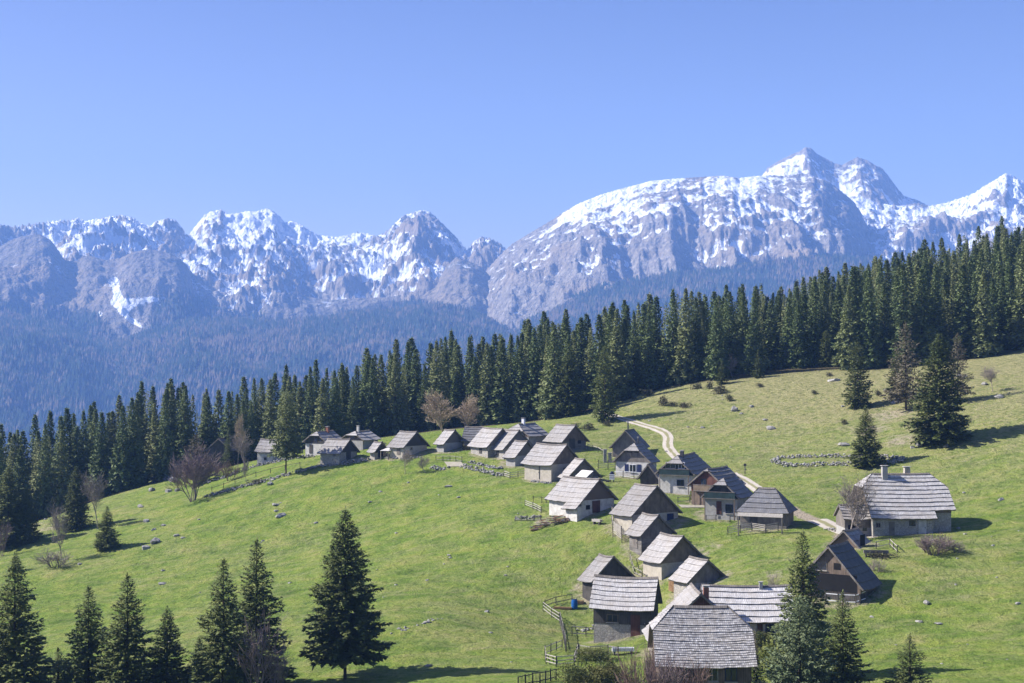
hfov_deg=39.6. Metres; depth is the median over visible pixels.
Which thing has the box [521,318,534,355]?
spruce tree
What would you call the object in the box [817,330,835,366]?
spruce tree
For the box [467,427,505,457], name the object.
barn
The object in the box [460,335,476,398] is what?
spruce tree
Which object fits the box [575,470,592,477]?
lean to
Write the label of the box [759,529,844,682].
spruce tree
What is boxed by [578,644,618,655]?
fence
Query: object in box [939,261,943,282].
spruce tree
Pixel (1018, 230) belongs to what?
spruce tree
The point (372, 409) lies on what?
spruce tree
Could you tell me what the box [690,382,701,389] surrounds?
shrub
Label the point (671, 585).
firewood stack
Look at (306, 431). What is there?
spruce tree
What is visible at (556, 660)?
fence
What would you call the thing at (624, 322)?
spruce tree
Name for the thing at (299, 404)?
spruce tree
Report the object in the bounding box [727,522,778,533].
fence
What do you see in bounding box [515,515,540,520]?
fence
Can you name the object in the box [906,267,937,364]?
spruce tree
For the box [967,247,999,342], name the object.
spruce tree
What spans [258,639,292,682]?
shrub
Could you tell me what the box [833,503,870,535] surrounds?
annex
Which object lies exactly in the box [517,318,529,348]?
spruce tree
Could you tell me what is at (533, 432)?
house
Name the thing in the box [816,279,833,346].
spruce tree
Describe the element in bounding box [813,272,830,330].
spruce tree
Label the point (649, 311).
spruce tree
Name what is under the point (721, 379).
spruce tree
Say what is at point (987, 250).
spruce tree
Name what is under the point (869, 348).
spruce tree
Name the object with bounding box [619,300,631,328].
spruce tree
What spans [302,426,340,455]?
house
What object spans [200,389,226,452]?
spruce tree
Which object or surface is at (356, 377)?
spruce tree
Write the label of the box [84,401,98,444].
spruce tree
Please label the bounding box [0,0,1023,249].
sky
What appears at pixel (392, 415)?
spruce tree
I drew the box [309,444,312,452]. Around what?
door
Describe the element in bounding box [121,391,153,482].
spruce tree
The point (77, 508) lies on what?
spruce tree
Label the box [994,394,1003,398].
rock
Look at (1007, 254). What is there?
spruce tree
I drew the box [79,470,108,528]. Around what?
bare tree
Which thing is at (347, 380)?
spruce tree
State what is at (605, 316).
spruce tree
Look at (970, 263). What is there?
spruce tree
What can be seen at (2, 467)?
spruce tree
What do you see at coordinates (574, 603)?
barrel
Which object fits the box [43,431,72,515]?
spruce tree
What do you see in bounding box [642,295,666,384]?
spruce tree
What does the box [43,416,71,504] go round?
spruce tree
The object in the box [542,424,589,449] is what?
barn
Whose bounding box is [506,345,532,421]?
spruce tree
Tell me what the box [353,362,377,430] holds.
spruce tree
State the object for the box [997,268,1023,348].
spruce tree
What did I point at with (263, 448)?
house
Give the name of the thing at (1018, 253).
spruce tree
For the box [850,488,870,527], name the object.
bare tree
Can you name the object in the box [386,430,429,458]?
barn
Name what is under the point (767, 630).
window
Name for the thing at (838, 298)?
spruce tree
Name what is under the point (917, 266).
spruce tree
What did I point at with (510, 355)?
spruce tree
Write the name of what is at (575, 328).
spruce tree
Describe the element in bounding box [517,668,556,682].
fence
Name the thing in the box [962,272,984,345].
spruce tree
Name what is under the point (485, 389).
spruce tree
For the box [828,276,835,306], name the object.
spruce tree
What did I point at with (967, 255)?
spruce tree
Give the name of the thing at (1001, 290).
spruce tree
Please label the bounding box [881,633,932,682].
spruce tree
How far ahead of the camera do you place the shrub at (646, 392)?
337.46 m
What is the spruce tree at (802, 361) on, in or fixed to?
on the ground at (480, 534)
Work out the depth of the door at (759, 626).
161.76 m
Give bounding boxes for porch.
[737,512,782,535]
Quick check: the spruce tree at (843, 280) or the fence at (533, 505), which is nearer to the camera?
the fence at (533, 505)
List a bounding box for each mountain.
[0,208,505,320]
[0,234,489,340]
[485,174,874,334]
[763,147,927,216]
[850,173,1023,259]
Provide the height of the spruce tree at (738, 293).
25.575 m
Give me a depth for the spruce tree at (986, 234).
417.83 m
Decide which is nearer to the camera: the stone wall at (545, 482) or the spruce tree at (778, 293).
the stone wall at (545, 482)
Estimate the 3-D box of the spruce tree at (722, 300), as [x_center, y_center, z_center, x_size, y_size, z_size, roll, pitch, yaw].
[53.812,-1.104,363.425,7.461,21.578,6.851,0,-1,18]
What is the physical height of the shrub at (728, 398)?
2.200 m
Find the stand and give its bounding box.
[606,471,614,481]
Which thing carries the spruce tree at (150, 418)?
on the ground at (480, 534)
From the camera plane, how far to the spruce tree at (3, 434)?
366.53 m
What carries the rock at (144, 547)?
on the ground at (480, 534)
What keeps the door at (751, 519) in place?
in the barn at (772, 500)
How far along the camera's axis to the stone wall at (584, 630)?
190.63 m
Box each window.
[606,614,618,623]
[629,464,635,472]
[665,462,675,468]
[676,480,683,486]
[678,462,684,468]
[686,668,697,682]
[701,479,705,484]
[706,668,718,682]
[724,668,737,682]
[725,504,732,513]
[765,624,774,634]
[813,561,826,570]
[909,521,915,526]
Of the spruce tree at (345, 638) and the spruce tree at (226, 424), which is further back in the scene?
the spruce tree at (226, 424)
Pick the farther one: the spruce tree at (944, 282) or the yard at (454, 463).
the spruce tree at (944, 282)
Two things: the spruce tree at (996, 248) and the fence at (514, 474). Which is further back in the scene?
the spruce tree at (996, 248)
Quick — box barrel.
[571,599,577,608]
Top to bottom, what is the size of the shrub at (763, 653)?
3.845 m
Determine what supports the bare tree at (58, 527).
on the ground at (480, 534)
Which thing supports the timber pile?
on the ground at (480, 534)
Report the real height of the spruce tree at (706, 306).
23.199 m
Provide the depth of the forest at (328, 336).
4367.84 m
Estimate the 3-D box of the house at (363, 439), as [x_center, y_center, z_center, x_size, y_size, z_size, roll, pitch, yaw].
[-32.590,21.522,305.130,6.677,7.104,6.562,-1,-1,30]
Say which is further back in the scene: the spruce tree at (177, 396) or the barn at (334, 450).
the spruce tree at (177, 396)
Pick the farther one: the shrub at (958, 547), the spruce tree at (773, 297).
the spruce tree at (773, 297)
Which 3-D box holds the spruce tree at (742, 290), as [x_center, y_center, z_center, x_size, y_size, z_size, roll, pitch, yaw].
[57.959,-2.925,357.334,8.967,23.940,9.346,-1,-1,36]
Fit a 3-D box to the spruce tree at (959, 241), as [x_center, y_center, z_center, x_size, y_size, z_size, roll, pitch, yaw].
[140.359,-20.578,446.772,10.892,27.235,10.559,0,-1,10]
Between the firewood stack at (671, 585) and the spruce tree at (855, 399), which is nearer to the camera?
the firewood stack at (671, 585)
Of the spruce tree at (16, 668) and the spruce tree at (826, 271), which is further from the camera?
the spruce tree at (826, 271)
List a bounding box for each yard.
[445,462,463,466]
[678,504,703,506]
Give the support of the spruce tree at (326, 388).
on the ground at (480, 534)
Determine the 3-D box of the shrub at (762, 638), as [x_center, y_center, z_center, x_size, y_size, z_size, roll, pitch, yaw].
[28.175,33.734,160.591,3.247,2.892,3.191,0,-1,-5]
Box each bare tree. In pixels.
[47,499,70,558]
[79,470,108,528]
[164,442,221,501]
[228,434,252,462]
[234,414,247,464]
[241,456,248,482]
[399,450,417,466]
[416,454,429,471]
[420,389,461,431]
[454,394,480,425]
[727,354,738,377]
[830,472,879,528]
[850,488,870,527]
[981,364,1000,391]
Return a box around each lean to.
[380,448,390,459]
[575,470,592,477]
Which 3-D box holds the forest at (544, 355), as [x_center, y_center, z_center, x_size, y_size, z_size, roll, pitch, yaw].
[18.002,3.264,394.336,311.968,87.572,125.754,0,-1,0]
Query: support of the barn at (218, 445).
on the ground at (480, 534)
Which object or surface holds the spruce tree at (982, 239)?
on the ground at (480, 534)
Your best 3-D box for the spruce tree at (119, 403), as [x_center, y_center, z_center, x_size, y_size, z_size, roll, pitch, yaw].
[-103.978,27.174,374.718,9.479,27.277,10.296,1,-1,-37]
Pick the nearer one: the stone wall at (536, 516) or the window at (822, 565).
the window at (822, 565)
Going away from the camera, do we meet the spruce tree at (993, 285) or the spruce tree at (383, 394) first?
the spruce tree at (993, 285)
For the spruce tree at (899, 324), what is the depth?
330.12 m
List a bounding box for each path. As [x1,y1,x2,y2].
[598,412,679,458]
[735,472,761,491]
[807,519,878,537]
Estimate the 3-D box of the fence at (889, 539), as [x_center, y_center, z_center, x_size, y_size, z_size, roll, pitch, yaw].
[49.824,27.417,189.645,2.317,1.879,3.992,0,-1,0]
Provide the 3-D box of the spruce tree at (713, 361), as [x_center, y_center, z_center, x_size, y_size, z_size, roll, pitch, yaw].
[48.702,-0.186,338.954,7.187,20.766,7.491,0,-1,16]
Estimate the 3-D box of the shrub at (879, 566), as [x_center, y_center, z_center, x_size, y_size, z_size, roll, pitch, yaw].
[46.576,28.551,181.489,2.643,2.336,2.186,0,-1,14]
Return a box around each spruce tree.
[0,424,8,466]
[0,436,9,503]
[0,437,10,506]
[0,467,29,549]
[0,552,63,682]
[4,433,19,475]
[4,449,39,520]
[5,430,12,466]
[10,486,43,546]
[11,429,19,465]
[11,550,22,570]
[13,430,35,496]
[15,443,29,500]
[25,412,40,471]
[28,431,43,488]
[31,423,59,519]
[37,409,56,474]
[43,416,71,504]
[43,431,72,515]
[43,647,69,682]
[55,408,78,470]
[55,426,88,501]
[55,585,115,682]
[60,466,95,532]
[68,412,77,459]
[76,409,114,500]
[77,409,91,472]
[82,405,96,459]
[83,410,114,496]
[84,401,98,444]
[90,572,164,682]
[92,505,121,551]
[102,412,115,491]
[105,411,120,490]
[106,405,139,491]
[108,393,123,452]
[118,397,148,488]
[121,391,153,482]
[127,399,152,484]
[137,381,147,426]
[141,606,196,682]
[144,386,158,433]
[146,397,158,452]
[148,388,178,479]
[150,391,178,480]
[168,376,177,423]
[169,382,180,448]
[171,385,201,471]
[173,381,192,447]
[173,387,180,419]
[176,435,220,481]
[186,637,208,682]
[188,554,264,682]
[194,395,218,458]
[198,387,212,431]
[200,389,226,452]
[217,390,242,461]
[217,537,299,682]
[220,430,235,466]
[231,394,243,433]
[236,399,248,459]
[237,377,249,417]
[241,403,257,461]
[243,388,249,426]
[246,377,262,457]
[256,378,265,436]
[257,377,278,441]
[266,391,306,473]
[271,372,281,418]
[275,374,292,428]
[278,364,289,403]
[279,375,300,450]
[292,374,301,403]
[295,381,304,425]
[295,386,308,448]
[296,367,319,447]
[297,506,396,678]
[302,375,308,408]
[309,359,321,406]
[310,378,334,433]
[313,377,320,415]
[318,368,332,413]
[325,378,349,436]
[327,370,344,422]
[333,363,353,430]
[341,374,355,423]
[342,377,361,435]
[345,366,350,391]
[352,365,361,410]
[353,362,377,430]
[357,355,379,420]
[358,347,371,394]
[359,356,386,436]
[372,354,380,384]
[374,354,394,435]
[381,349,391,410]
[382,350,410,435]
[385,337,402,382]
[386,355,396,424]
[400,336,422,392]
[400,342,417,430]
[403,348,422,430]
[412,363,430,430]
[419,338,452,430]
[423,341,435,386]
[442,336,448,375]
[442,346,451,403]
[446,343,467,423]
[446,375,464,427]
[447,328,465,371]
[447,341,453,368]
[449,338,464,393]
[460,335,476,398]
[461,357,482,425]
[472,344,485,396]
[474,343,499,425]
[477,336,486,384]
[480,344,497,420]
[485,338,516,423]
[491,332,498,370]
[500,339,514,401]
[505,334,516,368]
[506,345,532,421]
[508,335,525,398]
[516,332,528,362]
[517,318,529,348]
[518,327,543,419]
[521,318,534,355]
[523,325,534,389]
[531,324,545,391]
[532,324,568,419]
[537,320,554,406]
[539,311,548,347]
[543,318,550,354]
[549,350,589,418]
[552,333,583,411]
[558,316,580,371]
[560,309,572,344]
[570,329,586,401]
[574,316,590,392]
[574,322,585,363]
[583,312,595,358]
[583,314,614,408]
[588,345,619,421]
[589,312,618,390]
[591,306,606,379]
[595,306,626,395]
[605,302,621,355]
[606,308,637,402]
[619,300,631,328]
[620,304,633,351]
[621,318,631,373]
[624,311,643,393]
[627,303,658,382]
[636,313,661,390]
[640,292,662,337]
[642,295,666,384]
[645,303,655,341]
[654,289,684,385]
[669,288,698,384]
[686,289,695,340]
[687,295,708,380]
[693,292,708,364]
[699,301,710,355]
[701,298,730,380]
[704,296,711,347]
[706,290,718,332]
[708,291,748,374]
[709,295,727,351]
[710,297,725,354]
[715,360,728,384]
[719,300,728,348]
[722,285,731,321]
[731,295,751,373]
[733,283,755,356]
[733,287,740,318]
[740,289,771,374]
[744,595,848,682]
[748,286,765,353]
[750,351,764,377]
[751,654,765,682]
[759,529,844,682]
[762,297,776,357]
[762,300,784,369]
[771,292,774,316]
[772,296,782,333]
[774,295,786,346]
[775,299,798,367]
[776,290,783,314]
[779,286,784,312]
[780,287,807,349]
[786,303,811,368]
[787,291,793,309]
[792,280,799,299]
[799,277,808,322]
[800,287,811,363]
[804,279,830,366]
[807,275,812,306]
[808,276,818,318]
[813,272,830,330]
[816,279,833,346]
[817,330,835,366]
[819,266,833,298]
[819,590,876,682]
[825,275,834,314]
[827,285,843,364]
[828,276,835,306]
[830,264,871,365]
[830,285,863,369]
[831,280,839,319]
[839,275,846,316]
[840,263,849,289]
[841,341,873,408]
[843,404,886,468]
[851,269,864,323]
[852,266,885,368]
[863,270,871,319]
[867,283,898,366]
[871,262,889,333]
[872,257,888,315]
[879,321,926,409]
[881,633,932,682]
[882,260,892,305]
[882,351,911,398]
[885,261,921,365]
[886,252,899,287]
[888,258,902,308]
[888,274,902,339]
[889,266,907,323]
[899,252,905,267]
[900,334,972,447]
[904,253,918,309]
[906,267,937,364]
[907,253,921,290]
[911,249,915,270]
[911,259,927,295]
[912,261,937,332]
[914,270,930,344]
[918,247,923,266]
[920,237,927,263]
[922,250,928,268]
[924,247,929,261]
[924,266,950,360]
[927,257,933,291]
[930,242,938,265]
[931,264,946,315]
[936,237,945,266]
[937,272,953,320]
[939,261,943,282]
[940,247,950,283]
[940,254,956,310]
[943,264,981,359]
[945,334,976,396]
[948,250,959,304]
[952,253,971,325]
[954,233,962,261]
[960,243,965,265]
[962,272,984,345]
[963,242,969,263]
[965,251,969,279]
[965,271,1003,358]
[966,255,972,283]
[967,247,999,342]
[969,247,985,291]
[970,240,977,261]
[975,226,981,245]
[980,235,984,249]
[981,232,991,270]
[982,240,992,282]
[984,277,1006,348]
[987,236,1004,287]
[987,250,1009,304]
[989,227,1009,283]
[990,242,1005,283]
[991,224,1001,262]
[997,256,1022,320]
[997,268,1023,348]
[997,275,1009,322]
[999,216,1004,232]
[1000,244,1023,349]
[1001,238,1013,284]
[1005,234,1016,274]
[1011,230,1020,260]
[1013,225,1022,258]
[1013,247,1023,286]
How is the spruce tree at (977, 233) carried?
on the ground at (480, 534)
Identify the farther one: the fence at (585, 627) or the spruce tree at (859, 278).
the spruce tree at (859, 278)
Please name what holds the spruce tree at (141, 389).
on the ground at (480, 534)
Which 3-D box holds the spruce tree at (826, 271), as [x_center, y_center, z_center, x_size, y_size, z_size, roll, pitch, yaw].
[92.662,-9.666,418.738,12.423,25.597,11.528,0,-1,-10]
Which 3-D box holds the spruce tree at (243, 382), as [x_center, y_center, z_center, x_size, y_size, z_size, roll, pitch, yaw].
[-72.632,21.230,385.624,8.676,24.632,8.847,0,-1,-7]
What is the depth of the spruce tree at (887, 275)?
385.50 m
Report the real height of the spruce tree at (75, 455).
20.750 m
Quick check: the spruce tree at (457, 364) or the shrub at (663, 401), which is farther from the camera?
the spruce tree at (457, 364)
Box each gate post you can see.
[603,449,606,461]
[608,453,611,461]
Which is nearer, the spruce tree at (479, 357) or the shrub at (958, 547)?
the shrub at (958, 547)
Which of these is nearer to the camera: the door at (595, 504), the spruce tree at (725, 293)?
the door at (595, 504)
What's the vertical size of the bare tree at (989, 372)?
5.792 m
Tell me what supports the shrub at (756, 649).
on the ground at (480, 534)
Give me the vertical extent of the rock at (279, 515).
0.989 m
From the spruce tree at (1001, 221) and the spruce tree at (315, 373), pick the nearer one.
the spruce tree at (315, 373)
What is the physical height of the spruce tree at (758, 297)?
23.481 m
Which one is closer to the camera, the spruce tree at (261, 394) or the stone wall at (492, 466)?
the stone wall at (492, 466)
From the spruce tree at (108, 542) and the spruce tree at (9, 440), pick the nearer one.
the spruce tree at (108, 542)
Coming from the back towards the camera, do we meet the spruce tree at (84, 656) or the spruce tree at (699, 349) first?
the spruce tree at (699, 349)
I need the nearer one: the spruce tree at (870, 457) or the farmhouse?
the farmhouse
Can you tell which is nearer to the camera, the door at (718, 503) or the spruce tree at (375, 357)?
the door at (718, 503)
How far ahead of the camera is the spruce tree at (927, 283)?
338.81 m
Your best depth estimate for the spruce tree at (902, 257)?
426.39 m
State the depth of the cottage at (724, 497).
216.05 m
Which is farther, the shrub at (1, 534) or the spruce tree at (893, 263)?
the spruce tree at (893, 263)
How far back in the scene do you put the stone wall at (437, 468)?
273.66 m
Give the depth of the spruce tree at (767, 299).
363.64 m
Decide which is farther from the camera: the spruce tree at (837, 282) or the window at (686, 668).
the spruce tree at (837, 282)
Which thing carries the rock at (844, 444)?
on the ground at (480, 534)
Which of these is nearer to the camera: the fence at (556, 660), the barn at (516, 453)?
the fence at (556, 660)
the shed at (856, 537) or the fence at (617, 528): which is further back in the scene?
the fence at (617, 528)
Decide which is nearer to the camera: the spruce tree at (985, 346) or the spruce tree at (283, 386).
the spruce tree at (985, 346)
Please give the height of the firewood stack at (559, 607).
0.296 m
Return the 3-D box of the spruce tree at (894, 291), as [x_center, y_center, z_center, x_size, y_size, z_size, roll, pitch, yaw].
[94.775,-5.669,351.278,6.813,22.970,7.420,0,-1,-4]
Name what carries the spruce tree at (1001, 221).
on the ground at (480, 534)
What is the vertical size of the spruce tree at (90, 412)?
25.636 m
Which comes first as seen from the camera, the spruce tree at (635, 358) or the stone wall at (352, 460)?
the stone wall at (352, 460)
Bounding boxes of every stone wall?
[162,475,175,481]
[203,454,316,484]
[204,457,370,496]
[342,457,363,464]
[390,618,442,633]
[429,465,449,469]
[460,463,507,475]
[467,460,502,468]
[514,515,541,518]
[531,480,551,483]
[576,624,593,631]
[770,458,866,466]
[775,453,906,465]
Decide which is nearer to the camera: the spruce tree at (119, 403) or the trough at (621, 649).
the trough at (621, 649)
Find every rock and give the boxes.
[142,545,149,549]
[150,537,159,543]
[275,512,285,517]
[731,406,737,411]
[766,426,775,429]
[827,378,839,381]
[838,442,849,445]
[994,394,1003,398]
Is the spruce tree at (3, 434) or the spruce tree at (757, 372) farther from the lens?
the spruce tree at (3, 434)
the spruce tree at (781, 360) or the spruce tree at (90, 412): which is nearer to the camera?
the spruce tree at (781, 360)
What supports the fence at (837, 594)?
attached to the cabin
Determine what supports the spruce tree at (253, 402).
on the ground at (480, 534)
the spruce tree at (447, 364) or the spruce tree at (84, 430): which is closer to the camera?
the spruce tree at (84, 430)
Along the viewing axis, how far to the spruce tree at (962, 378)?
274.82 m
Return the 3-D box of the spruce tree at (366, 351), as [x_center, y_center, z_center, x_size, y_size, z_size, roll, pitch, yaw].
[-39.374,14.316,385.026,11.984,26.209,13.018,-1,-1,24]
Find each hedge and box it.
[554,660,610,682]
[565,646,611,663]
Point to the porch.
(760, 515)
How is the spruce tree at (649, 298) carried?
on the ground at (480, 534)
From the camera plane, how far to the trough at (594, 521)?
219.21 m
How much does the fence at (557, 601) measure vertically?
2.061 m
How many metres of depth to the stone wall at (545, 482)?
253.92 m
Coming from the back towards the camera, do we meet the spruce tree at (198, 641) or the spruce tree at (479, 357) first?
the spruce tree at (479, 357)
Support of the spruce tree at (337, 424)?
on the ground at (480, 534)
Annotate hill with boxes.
[0,317,507,455]
[540,262,812,352]
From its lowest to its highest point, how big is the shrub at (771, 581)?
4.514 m
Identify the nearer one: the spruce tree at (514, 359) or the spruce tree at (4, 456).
the spruce tree at (4, 456)
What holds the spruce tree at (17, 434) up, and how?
on the ground at (480, 534)
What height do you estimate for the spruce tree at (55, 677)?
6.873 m
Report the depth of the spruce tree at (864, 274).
381.16 m
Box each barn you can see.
[205,438,242,467]
[317,438,360,464]
[366,441,389,459]
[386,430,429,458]
[433,429,463,452]
[461,426,482,447]
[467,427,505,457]
[490,429,533,459]
[502,440,532,466]
[520,442,578,481]
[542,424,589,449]
[544,475,618,521]
[558,457,601,477]
[577,553,634,601]
[589,574,662,642]
[609,422,649,456]
[609,483,682,535]
[624,512,676,555]
[638,532,702,579]
[668,555,724,597]
[735,487,797,528]
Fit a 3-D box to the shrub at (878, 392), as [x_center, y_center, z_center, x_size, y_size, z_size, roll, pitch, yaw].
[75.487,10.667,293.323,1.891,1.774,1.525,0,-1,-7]
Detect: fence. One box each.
[212,463,296,487]
[504,470,524,476]
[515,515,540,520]
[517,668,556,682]
[525,500,540,510]
[543,601,559,622]
[544,594,571,605]
[544,639,562,653]
[545,642,577,666]
[560,613,566,651]
[572,622,645,633]
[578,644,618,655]
[598,460,614,467]
[612,508,621,541]
[614,471,641,477]
[630,553,642,575]
[706,515,729,519]
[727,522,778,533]
[826,590,865,604]
[876,538,897,552]
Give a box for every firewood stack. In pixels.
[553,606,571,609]
[668,581,673,591]
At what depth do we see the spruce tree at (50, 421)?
370.25 m
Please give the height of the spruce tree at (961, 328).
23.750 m
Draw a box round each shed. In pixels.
[636,463,658,483]
[826,527,870,548]
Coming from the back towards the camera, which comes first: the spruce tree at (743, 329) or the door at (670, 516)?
the spruce tree at (743, 329)
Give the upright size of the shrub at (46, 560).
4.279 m
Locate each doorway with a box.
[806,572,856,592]
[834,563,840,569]
[860,534,864,545]
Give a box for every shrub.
[0,519,12,555]
[31,547,71,567]
[218,461,240,480]
[226,603,293,682]
[246,479,263,484]
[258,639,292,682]
[581,422,593,430]
[589,655,630,682]
[602,420,610,425]
[612,644,663,682]
[639,388,652,395]
[643,639,655,682]
[645,650,688,682]
[658,395,669,405]
[667,401,677,406]
[674,657,714,682]
[677,402,692,407]
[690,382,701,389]
[706,381,713,388]
[711,384,727,393]
[724,394,732,401]
[752,629,759,679]
[753,629,773,650]
[756,636,782,671]
[766,572,780,584]
[866,551,897,558]
[867,558,886,571]
[874,389,881,395]
[912,533,958,554]
[946,539,964,552]
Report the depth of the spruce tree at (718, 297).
367.48 m
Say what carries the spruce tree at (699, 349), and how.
on the ground at (480, 534)
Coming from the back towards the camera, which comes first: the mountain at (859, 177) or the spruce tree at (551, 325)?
the mountain at (859, 177)
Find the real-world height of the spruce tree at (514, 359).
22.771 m
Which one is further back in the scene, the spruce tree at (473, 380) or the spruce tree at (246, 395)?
the spruce tree at (246, 395)
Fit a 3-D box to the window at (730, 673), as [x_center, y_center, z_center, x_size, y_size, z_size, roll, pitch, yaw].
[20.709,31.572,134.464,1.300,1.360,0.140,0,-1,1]
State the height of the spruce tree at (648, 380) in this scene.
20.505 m
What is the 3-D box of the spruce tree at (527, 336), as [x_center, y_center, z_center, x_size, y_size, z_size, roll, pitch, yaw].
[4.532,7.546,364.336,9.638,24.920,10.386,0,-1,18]
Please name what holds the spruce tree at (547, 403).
on the ground at (480, 534)
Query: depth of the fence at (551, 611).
194.42 m
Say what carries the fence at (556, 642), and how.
on the ground at (480, 534)
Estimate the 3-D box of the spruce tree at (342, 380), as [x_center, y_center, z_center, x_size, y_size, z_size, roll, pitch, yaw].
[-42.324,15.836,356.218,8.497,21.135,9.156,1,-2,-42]
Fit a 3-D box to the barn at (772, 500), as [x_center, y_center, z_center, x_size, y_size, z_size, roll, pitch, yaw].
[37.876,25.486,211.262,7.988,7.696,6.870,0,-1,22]
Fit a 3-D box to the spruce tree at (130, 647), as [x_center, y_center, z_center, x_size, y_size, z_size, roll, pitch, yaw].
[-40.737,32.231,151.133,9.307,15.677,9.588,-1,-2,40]
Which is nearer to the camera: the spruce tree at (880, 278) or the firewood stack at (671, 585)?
the firewood stack at (671, 585)
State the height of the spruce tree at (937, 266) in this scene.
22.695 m
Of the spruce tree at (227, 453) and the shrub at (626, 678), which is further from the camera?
the spruce tree at (227, 453)
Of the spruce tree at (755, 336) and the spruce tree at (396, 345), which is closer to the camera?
the spruce tree at (755, 336)
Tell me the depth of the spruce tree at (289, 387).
349.86 m
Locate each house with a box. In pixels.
[254,438,279,464]
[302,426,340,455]
[340,425,380,449]
[509,418,548,444]
[642,582,712,658]
[647,605,757,682]
[700,581,794,645]
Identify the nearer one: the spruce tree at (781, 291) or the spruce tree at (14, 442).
the spruce tree at (14, 442)
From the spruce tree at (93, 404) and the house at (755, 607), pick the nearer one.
the house at (755, 607)
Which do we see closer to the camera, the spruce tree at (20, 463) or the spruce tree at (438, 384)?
the spruce tree at (20, 463)
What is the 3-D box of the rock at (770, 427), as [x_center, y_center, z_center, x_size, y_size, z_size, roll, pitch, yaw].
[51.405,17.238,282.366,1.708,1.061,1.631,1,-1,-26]
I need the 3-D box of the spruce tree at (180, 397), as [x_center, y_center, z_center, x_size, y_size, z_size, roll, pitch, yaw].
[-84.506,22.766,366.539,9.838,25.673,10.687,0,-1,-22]
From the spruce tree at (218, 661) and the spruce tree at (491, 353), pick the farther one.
the spruce tree at (491, 353)
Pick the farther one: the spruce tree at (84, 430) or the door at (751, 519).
the spruce tree at (84, 430)
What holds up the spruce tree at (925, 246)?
on the ground at (480, 534)
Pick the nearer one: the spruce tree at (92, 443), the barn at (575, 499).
the barn at (575, 499)
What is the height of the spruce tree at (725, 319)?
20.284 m
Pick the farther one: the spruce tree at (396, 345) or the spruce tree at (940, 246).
the spruce tree at (940, 246)
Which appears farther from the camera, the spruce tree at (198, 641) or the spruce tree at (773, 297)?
the spruce tree at (773, 297)
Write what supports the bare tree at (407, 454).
on the ground at (480, 534)
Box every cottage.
[611,437,659,475]
[654,450,710,494]
[686,465,745,504]
[700,474,752,520]
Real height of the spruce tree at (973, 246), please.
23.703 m
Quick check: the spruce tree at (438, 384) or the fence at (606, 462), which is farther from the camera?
the spruce tree at (438, 384)
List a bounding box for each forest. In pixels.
[0,225,1023,508]
[0,247,986,457]
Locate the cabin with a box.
[796,540,882,603]
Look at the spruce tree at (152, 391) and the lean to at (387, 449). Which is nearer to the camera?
the lean to at (387, 449)
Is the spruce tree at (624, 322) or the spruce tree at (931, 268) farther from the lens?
the spruce tree at (931, 268)
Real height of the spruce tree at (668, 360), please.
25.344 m
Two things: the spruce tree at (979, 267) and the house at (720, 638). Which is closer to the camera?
the house at (720, 638)
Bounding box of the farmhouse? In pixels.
[850,465,955,536]
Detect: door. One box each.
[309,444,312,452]
[346,451,350,459]
[569,438,574,448]
[592,500,599,512]
[631,615,639,636]
[632,537,637,547]
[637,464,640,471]
[667,513,673,520]
[716,501,721,514]
[749,517,757,524]
[757,624,762,633]
[889,522,894,535]
[918,520,925,533]
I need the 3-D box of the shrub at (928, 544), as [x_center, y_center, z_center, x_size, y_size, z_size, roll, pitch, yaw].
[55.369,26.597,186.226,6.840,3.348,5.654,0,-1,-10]
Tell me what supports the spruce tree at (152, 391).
on the ground at (480, 534)
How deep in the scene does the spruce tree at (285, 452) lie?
289.52 m
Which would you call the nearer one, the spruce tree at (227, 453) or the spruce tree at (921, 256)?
the spruce tree at (227, 453)
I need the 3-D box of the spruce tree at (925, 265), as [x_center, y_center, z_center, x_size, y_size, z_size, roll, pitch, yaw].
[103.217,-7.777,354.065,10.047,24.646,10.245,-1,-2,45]
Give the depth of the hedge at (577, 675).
146.21 m
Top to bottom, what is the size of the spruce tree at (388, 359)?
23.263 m
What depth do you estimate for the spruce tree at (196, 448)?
312.65 m
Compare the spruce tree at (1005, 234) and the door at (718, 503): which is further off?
the spruce tree at (1005, 234)
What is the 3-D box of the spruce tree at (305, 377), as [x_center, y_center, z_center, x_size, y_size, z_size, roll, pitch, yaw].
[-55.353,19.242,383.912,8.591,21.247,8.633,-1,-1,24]
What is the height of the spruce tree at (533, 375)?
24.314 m
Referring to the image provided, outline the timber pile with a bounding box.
[529,515,569,529]
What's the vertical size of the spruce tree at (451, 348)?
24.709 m
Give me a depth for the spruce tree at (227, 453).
342.45 m
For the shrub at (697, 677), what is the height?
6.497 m
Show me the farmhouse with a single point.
(906, 502)
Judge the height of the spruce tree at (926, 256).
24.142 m
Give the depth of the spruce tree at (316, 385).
373.68 m
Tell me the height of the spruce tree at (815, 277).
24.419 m
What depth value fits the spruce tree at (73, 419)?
364.61 m
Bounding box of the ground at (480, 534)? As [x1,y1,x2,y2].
[0,348,1023,682]
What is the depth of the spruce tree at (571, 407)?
327.62 m
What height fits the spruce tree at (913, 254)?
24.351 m
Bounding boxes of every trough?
[592,519,601,524]
[612,647,633,655]
[863,550,888,557]
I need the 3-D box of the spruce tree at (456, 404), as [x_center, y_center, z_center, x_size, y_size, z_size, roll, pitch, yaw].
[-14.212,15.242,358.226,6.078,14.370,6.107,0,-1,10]

